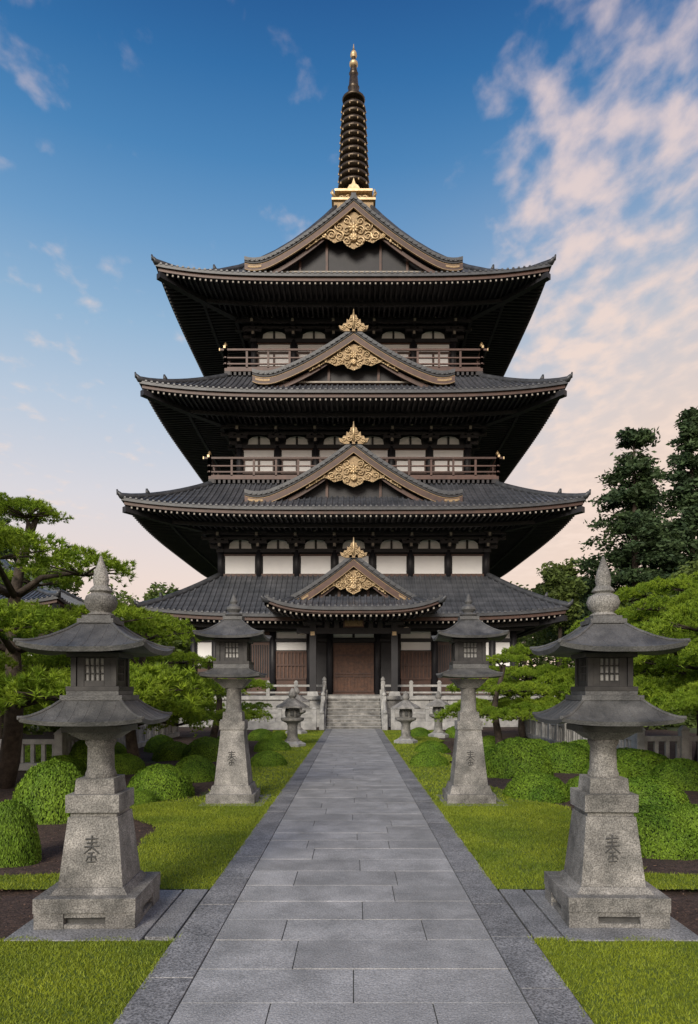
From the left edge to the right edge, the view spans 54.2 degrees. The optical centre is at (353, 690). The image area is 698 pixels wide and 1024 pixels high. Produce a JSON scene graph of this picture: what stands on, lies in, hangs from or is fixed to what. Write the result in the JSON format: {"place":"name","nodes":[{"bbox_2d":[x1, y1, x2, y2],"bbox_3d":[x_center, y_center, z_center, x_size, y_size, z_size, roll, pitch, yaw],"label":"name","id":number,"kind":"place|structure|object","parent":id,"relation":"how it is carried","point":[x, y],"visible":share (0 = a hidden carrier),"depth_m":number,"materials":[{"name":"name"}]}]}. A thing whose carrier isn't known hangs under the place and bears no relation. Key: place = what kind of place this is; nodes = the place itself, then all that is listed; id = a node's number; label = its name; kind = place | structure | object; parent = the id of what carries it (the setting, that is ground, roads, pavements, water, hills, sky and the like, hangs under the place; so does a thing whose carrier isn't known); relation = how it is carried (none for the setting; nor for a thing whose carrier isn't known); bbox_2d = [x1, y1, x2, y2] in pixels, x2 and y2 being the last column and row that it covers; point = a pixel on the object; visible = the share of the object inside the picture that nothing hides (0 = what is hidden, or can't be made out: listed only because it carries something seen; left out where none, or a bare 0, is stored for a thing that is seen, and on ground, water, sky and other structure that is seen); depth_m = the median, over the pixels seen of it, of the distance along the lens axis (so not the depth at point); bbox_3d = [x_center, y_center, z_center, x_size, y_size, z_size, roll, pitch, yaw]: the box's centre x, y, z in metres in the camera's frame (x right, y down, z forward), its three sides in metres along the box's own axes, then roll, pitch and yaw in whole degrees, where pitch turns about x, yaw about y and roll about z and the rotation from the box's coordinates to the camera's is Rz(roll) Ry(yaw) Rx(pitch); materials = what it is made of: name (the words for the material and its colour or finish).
{"place":"outdoors","nodes":[
{"label":"outdoors","id":0,"kind":"place"},
{"bbox_2d":[0,730,697,1023],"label":"lawn","id":1,"kind":"structure","parent":0,"point":[70,1013],"depth_m":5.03,"materials":[{"name":"plant"}]},
{"bbox_2d":[276,688,308,746],"bbox_3d":[-2.150,0.955,24.000,1.167,2.090,1.015,0,0,0],"label":"garden lantern","id":2,"kind":"object","parent":1,"relation":"on","point":[292,705],"visible":0.94,"depth_m":23.81,"materials":[{"name":"stone"}]},
{"bbox_2d":[283,686,309,733],"bbox_3d":[-2.600,0.900,31.000,1.228,2.200,1.068,0,0,0],"label":"garden lantern","id":3,"kind":"object","parent":1,"relation":"on","point":[301,699],"visible":0.32,"depth_m":30.84,"materials":[{"name":"stone"}]},
{"bbox_2d":[391,691,420,743],"bbox_3d":[1.950,1.010,25.500,1.105,1.980,0.961,0,0,0],"label":"garden lantern","id":4,"kind":"object","parent":1,"relation":"on","point":[405,706],"visible":0.99,"depth_m":25.32,"materials":[{"name":"stone"}]},
{"bbox_2d":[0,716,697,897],"bbox_3d":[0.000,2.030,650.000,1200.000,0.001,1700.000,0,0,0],"label":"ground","id":5,"kind":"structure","parent":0,"point":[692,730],"depth_m":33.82,"materials":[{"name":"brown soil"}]},
{"bbox_2d":[0,512,32,571],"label":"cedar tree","id":6,"kind":"object","parent":5,"relation":"on","point":[14,560],"visible":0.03,"depth_m":59.29,"materials":[{"name":"green plant"}]},
{"bbox_2d":[0,559,83,655],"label":"temple hall","id":7,"kind":"structure","parent":5,"relation":"on","point":[54,598],"depth_m":39.89,"materials":[{"name":"tile"}]},
{"bbox_2d":[0,727,697,939],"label":"mulch bed","id":8,"kind":"object","parent":5,"relation":"on","point":[11,919],"visible":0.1,"depth_m":8.46,"materials":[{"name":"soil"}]},
{"bbox_2d":[0,652,26,715],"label":"pine tree","id":9,"kind":"object","parent":8,"relation":"on","point":[4,659],"visible":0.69,"depth_m":12.29,"materials":[{"name":"green plant"}]},
{"bbox_2d":[1,598,39,708],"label":"pine tree","id":10,"kind":"object","parent":8,"relation":"on","point":[22,601],"depth_m":25.77,"materials":[{"name":"green plant"}]},
{"bbox_2d":[0,798,41,867],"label":"azalea bush","id":11,"kind":"object","parent":8,"relation":"on","point":[20,844],"visible":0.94,"depth_m":7.81,"materials":[{"name":"green plant"}]},
{"bbox_2d":[0,729,65,770],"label":"stone fence","id":12,"kind":"object","parent":8,"relation":"on","point":[57,742],"visible":0.41,"depth_m":17.14,"materials":[{"name":"stone"}]},
{"bbox_2d":[0,599,70,738],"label":"pine tree","id":13,"kind":"object","parent":8,"relation":"on","point":[52,661],"visible":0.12,"depth_m":17.29,"materials":[{"name":"green plant"}]},
{"bbox_2d":[25,744,51,761],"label":"azalea bush","id":14,"kind":"object","parent":8,"relation":"on","point":[38,752],"visible":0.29,"depth_m":19.24,"materials":[{"name":"green plant"}]},
{"bbox_2d":[12,756,83,824],"bbox_3d":[-4.742,1.969,10.771,1.324,1.851,1.319,0,0,25],"label":"azalea bush","id":15,"kind":"object","parent":8,"relation":"on","point":[42,789],"visible":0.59,"depth_m":10.34,"materials":[{"name":"green plant"}]},
{"bbox_2d":[46,755,86,774],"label":"azalea bush","id":16,"kind":"object","parent":8,"relation":"on","point":[80,765],"visible":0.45,"depth_m":16.24,"materials":[{"name":"green plant"}]},
{"bbox_2d":[69,740,87,765],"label":"azalea bush","id":17,"kind":"object","parent":8,"relation":"on","point":[79,749],"visible":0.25,"depth_m":17.67,"materials":[{"name":"green plant"}]},
{"bbox_2d":[0,492,215,788],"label":"pine tree","id":18,"kind":"object","parent":8,"relation":"on","point":[147,682],"visible":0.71,"depth_m":13.16,"materials":[{"name":"green plant"}]},
{"bbox_2d":[1,611,226,757],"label":"pine tree","id":19,"kind":"object","parent":8,"relation":"on","point":[178,709],"visible":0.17,"depth_m":17.43,"materials":[{"name":"green plant"}]},
{"bbox_2d":[60,720,179,754],"bbox_3d":[-7.600,1.465,23.700,0.320,1.070,12.847,0,0,-2],"label":"stone fence","id":20,"kind":"object","parent":8,"relation":"on","point":[171,731],"visible":0.22,"depth_m":24.57,"materials":[{"name":"stone"}]},
{"bbox_2d":[114,742,126,754],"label":"azalea bush","id":21,"kind":"object","parent":8,"relation":"on","point":[119,748],"visible":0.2,"depth_m":21.10,"materials":[{"name":"green plant"}]},
{"bbox_2d":[115,753,145,774],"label":"azalea bush","id":22,"kind":"object","parent":8,"relation":"on","point":[128,764],"visible":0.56,"depth_m":16.36,"materials":[{"name":"green plant"}]},
{"bbox_2d":[131,790,158,805],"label":"azalea bush","id":23,"kind":"object","parent":8,"relation":"on","point":[142,796],"visible":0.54,"depth_m":11.95,"materials":[{"name":"green plant"}]},
{"bbox_2d":[144,734,173,752],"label":"azalea bush","id":24,"kind":"object","parent":8,"relation":"on","point":[153,743],"visible":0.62,"depth_m":22.32,"materials":[{"name":"green plant"}]},
{"bbox_2d":[127,763,194,800],"bbox_3d":[-3.670,1.995,12.948,1.292,1.254,1.252,0,0,-31],"label":"azalea bush","id":25,"kind":"object","parent":8,"relation":"on","point":[162,782],"visible":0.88,"depth_m":12.60,"materials":[{"name":"green plant"}]},
{"bbox_2d":[151,741,187,761],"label":"azalea bush","id":26,"kind":"object","parent":8,"relation":"on","point":[171,751],"visible":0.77,"depth_m":19.59,"materials":[{"name":"green plant"}]},
{"bbox_2d":[134,630,226,708],"bbox_3d":[-7.953,-0.315,27.607,6.098,4.688,5.680,0,0,33],"label":"pine tree","id":27,"kind":"object","parent":8,"relation":"on","point":[187,665],"visible":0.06,"depth_m":27.73,"materials":[{"name":"green plant"}]},
{"bbox_2d":[175,754,215,782],"bbox_3d":[-3.527,1.991,15.158,1.072,1.182,1.121,0,0,-6],"label":"azalea bush","id":28,"kind":"object","parent":8,"relation":"on","point":[196,768],"visible":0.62,"depth_m":14.86,"materials":[{"name":"green plant"}]},
{"bbox_2d":[182,736,218,761],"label":"azalea bush","id":29,"kind":"object","parent":8,"relation":"on","point":[206,747],"visible":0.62,"depth_m":19.40,"materials":[{"name":"green plant"}]},
{"bbox_2d":[181,655,274,740],"bbox_3d":[-4.583,0.428,22.317,4.323,3.208,4.139,0,0,-16],"label":"pine tree","id":30,"kind":"object","parent":8,"relation":"on","point":[249,711],"visible":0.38,"depth_m":22.49,"materials":[{"name":"green plant"}]},
{"bbox_2d":[248,729,272,740],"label":"azalea bush","id":31,"kind":"object","parent":8,"relation":"on","point":[258,734],"visible":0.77,"depth_m":27.11,"materials":[{"name":"green plant"}]},
{"bbox_2d":[250,750,286,766],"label":"azalea bush","id":32,"kind":"object","parent":8,"relation":"on","point":[268,758],"visible":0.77,"depth_m":17.71,"materials":[{"name":"green plant"}]},
{"bbox_2d":[254,738,291,751],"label":"azalea bush","id":33,"kind":"object","parent":8,"relation":"on","point":[271,744],"visible":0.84,"depth_m":22.32,"materials":[{"name":"green plant"}]},
{"bbox_2d":[271,731,286,739],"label":"azalea bush","id":34,"kind":"object","parent":8,"relation":"on","point":[281,735],"visible":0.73,"depth_m":27.12,"materials":[{"name":"green plant"}]},
{"bbox_2d":[410,727,430,736],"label":"azalea bush","id":35,"kind":"object","parent":8,"relation":"on","point":[419,732],"visible":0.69,"depth_m":29.04,"materials":[{"name":"green plant"}]},
{"bbox_2d":[409,750,448,766],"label":"azalea bush","id":36,"kind":"object","parent":8,"relation":"on","point":[427,758],"visible":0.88,"depth_m":17.74,"materials":[{"name":"green plant"}]},
{"bbox_2d":[414,740,450,753],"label":"azalea bush","id":37,"kind":"object","parent":8,"relation":"on","point":[436,746],"visible":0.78,"depth_m":21.75,"materials":[{"name":"green plant"}]},
{"bbox_2d":[426,691,449,737],"bbox_3d":[3.600,1.010,29.000,1.105,1.980,0.961,0,0,0],"label":"garden lantern","id":38,"kind":"object","parent":8,"relation":"on","point":[438,703],"visible":0.67,"depth_m":28.82,"materials":[{"name":"stone"}]},
{"bbox_2d":[445,726,455,737],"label":"azalea bush","id":39,"kind":"object","parent":8,"relation":"on","point":[451,730],"visible":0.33,"depth_m":29.09,"materials":[{"name":"green plant"}]},
{"bbox_2d":[482,735,494,746],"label":"azalea bush","id":40,"kind":"object","parent":8,"relation":"on","point":[487,741],"visible":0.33,"depth_m":23.26,"materials":[{"name":"green plant"}]},
{"bbox_2d":[483,745,493,752],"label":"azalea bush","id":41,"kind":"object","parent":8,"relation":"on","point":[486,748],"visible":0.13,"depth_m":19.43,"materials":[{"name":"green plant"}]},
{"bbox_2d":[434,652,559,744],"bbox_3d":[4.926,0.367,23.125,4.056,3.328,4.540,0,0,-42],"label":"pine tree","id":42,"kind":"object","parent":8,"relation":"on","point":[495,710],"visible":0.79,"depth_m":22.71,"materials":[{"name":"green plant"}]},
{"bbox_2d":[450,643,567,737],"bbox_3d":[6.824,-0.013,29.157,5.493,4.084,5.324,0,0,25],"label":"pine tree","id":43,"kind":"object","parent":8,"relation":"on","point":[526,671],"visible":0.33,"depth_m":28.67,"materials":[{"name":"green plant"}]},
{"bbox_2d":[484,736,554,778],"bbox_3d":[3.794,1.972,16.086,1.865,1.788,1.637,0,0,40],"label":"azalea bush","id":44,"kind":"object","parent":8,"relation":"on","point":[512,758],"visible":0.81,"depth_m":15.55,"materials":[{"name":"green plant"}]},
{"bbox_2d":[502,771,569,803],"bbox_3d":[3.417,2.002,12.755,1.265,0.988,1.265,0,0,-20],"label":"azalea bush","id":45,"kind":"object","parent":8,"relation":"on","point":[540,786],"visible":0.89,"depth_m":12.38,"materials":[{"name":"green plant"}]},
{"bbox_2d":[530,738,549,746],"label":"azalea bush","id":46,"kind":"object","parent":8,"relation":"on","point":[540,742],"visible":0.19,"depth_m":21.00,"materials":[{"name":"green plant"}]},
{"bbox_2d":[539,741,589,773],"bbox_3d":[5.373,1.983,17.389,1.754,1.424,1.808,0,0,-35],"label":"azalea bush","id":47,"kind":"object","parent":8,"relation":"on","point":[567,757],"visible":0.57,"depth_m":16.78,"materials":[{"name":"green plant"}]},
{"bbox_2d":[566,776,578,789],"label":"azalea bush","id":48,"kind":"object","parent":8,"relation":"on","point":[575,781],"visible":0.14,"depth_m":13.12,"materials":[{"name":"green plant"}]},
{"bbox_2d":[525,717,633,748],"bbox_3d":[7.400,1.440,23.700,0.320,1.120,12.847,0,0,2],"label":"stone fence","id":49,"kind":"object","parent":8,"relation":"on","point":[549,733],"visible":0.3,"depth_m":25.15,"materials":[{"name":"stone"}]},
{"bbox_2d":[570,739,589,754],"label":"azalea bush","id":50,"kind":"object","parent":8,"relation":"on","point":[583,743],"visible":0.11,"depth_m":19.82,"materials":[{"name":"green plant"}]},
{"bbox_2d":[500,582,690,711],"bbox_3d":[10.333,-1.016,25.908,7.554,6.088,8.152,0,0,-17],"label":"pine tree","id":51,"kind":"object","parent":8,"relation":"on","point":[565,677],"visible":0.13,"depth_m":25.65,"materials":[{"name":"green plant"}]},
{"bbox_2d":[579,759,631,777],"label":"azalea bush","id":52,"kind":"object","parent":8,"relation":"on","point":[623,770],"visible":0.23,"depth_m":14.83,"materials":[{"name":"green plant"}]},
{"bbox_2d":[559,571,697,715],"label":"pine tree","id":53,"kind":"object","parent":8,"relation":"on","point":[656,692],"visible":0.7,"depth_m":13.80,"materials":[{"name":"green plant"}]},
{"bbox_2d":[589,747,669,777],"bbox_3d":[6.651,1.995,16.394,2.141,1.254,2.222,0,0,44],"label":"azalea bush","id":54,"kind":"object","parent":8,"relation":"on","point":[639,762],"visible":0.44,"depth_m":15.72,"materials":[{"name":"green plant"}]},
{"bbox_2d":[614,572,697,761],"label":"pine tree","id":55,"kind":"object","parent":8,"relation":"on","point":[687,588],"visible":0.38,"depth_m":18.34,"materials":[{"name":"green plant"}]},
{"bbox_2d":[628,775,690,812],"bbox_3d":[4.790,1.987,11.232,1.553,1.190,1.403,0,0,-6],"label":"azalea bush","id":56,"kind":"object","parent":8,"relation":"on","point":[649,790],"visible":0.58,"depth_m":10.82,"materials":[{"name":"green plant"}]},
{"bbox_2d":[634,803,697,859],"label":"azalea bush","id":57,"kind":"object","parent":8,"relation":"on","point":[663,833],"visible":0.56,"depth_m":8.24,"materials":[{"name":"green plant"}]},
{"bbox_2d":[634,725,697,761],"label":"stone fence","id":58,"kind":"object","parent":8,"relation":"on","point":[683,739],"visible":0.51,"depth_m":17.14,"materials":[{"name":"stone"}]},
{"bbox_2d":[649,757,697,790],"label":"azalea bush","id":59,"kind":"object","parent":8,"relation":"on","point":[681,773],"visible":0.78,"depth_m":13.87,"materials":[{"name":"green plant"}]},
{"bbox_2d":[661,681,697,716],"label":"pine tree","id":60,"kind":"object","parent":8,"relation":"on","point":[685,704],"visible":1,"depth_m":10.18,"materials":[{"name":"green plant"}]},
{"bbox_2d":[673,802,697,854],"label":"azalea bush","id":61,"kind":"object","parent":8,"relation":"on","point":[690,814],"visible":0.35,"depth_m":8.44,"materials":[{"name":"green plant"}]},
{"bbox_2d":[1,557,697,734],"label":"distant trees","id":62,"kind":"object","parent":5,"relation":"on","point":[559,583],"visible":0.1,"depth_m":54.70,"materials":[{"name":"green plant"}]},
{"bbox_2d":[116,44,590,729],"bbox_3d":[0.000,-21.725,46.727,24.809,47.450,27.355,0,0,0],"label":"temple pagoda","id":63,"kind":"object","parent":5,"relation":"on","point":[352,420],"visible":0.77,"depth_m":38.90,"materials":[{"name":"wood"}]},
{"bbox_2d":[562,558,598,667],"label":"cedar tree","id":64,"kind":"object","parent":5,"relation":"on","point":[586,594],"visible":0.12,"depth_m":59.47,"materials":[{"name":"green plant"}]},
{"bbox_2d":[568,427,689,667],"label":"cedar tree","id":65,"kind":"object","parent":5,"relation":"on","point":[637,495],"visible":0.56,"depth_m":54.30,"materials":[{"name":"green plant"}]},
{"bbox_2d":[617,481,664,587],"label":"cedar tree","id":66,"kind":"object","parent":5,"relation":"on","point":[642,565],"visible":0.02,"depth_m":59.31,"materials":[{"name":"green plant"}]},
{"bbox_2d":[643,406,697,575],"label":"cedar tree","id":67,"kind":"object","parent":5,"relation":"on","point":[684,485],"visible":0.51,"depth_m":56.25,"materials":[{"name":"green plant"}]},
{"bbox_2d":[0,0,697,679],"label":"sky","id":68,"kind":"structure","parent":0,"point":[505,134],"materials":[{"name":"blue"}]},
{"bbox_2d":[4,795,697,941],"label":"stone paving slab","id":69,"kind":"structure","parent":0,"point":[170,912],"depth_m":5.63,"materials":[{"name":"stone"}]},
{"bbox_2d":[13,556,174,929],"bbox_3d":[-2.220,0.385,6.000,1.062,3.140,1.062,0,0,-2],"label":"stone lantern","id":70,"kind":"object","parent":69,"relation":"on","point":[100,709],"visible":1,"depth_m":5.77,"materials":[{"name":"stone"}]},
{"bbox_2d":[193,594,271,803],"bbox_3d":[-2.140,0.118,12.200,1.222,3.680,1.222,0,0,-1],"label":"tall stone lantern","id":71,"kind":"object","parent":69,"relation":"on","point":[233,635],"visible":1,"depth_m":11.94,"materials":[{"name":"stone"}]},
{"bbox_2d":[431,594,508,803],"bbox_3d":[2.050,0.118,12.200,1.222,3.680,1.222,0,0,2],"label":"tall stone lantern","id":72,"kind":"object","parent":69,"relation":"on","point":[468,635],"visible":1,"depth_m":11.94,"materials":[{"name":"stone"}]},
{"bbox_2d":[530,556,690,928],"bbox_3d":[2.200,0.385,6.020,1.062,3.140,1.062,0,0,2],"label":"stone lantern","id":73,"kind":"object","parent":69,"relation":"on","point":[603,708],"visible":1,"depth_m":5.79,"materials":[{"name":"stone"}]},
{"bbox_2d":[113,729,593,1023],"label":"stone path","id":74,"kind":"structure","parent":0,"point":[352,885],"depth_m":5.57,"materials":[{"name":"stone"}]}
]}

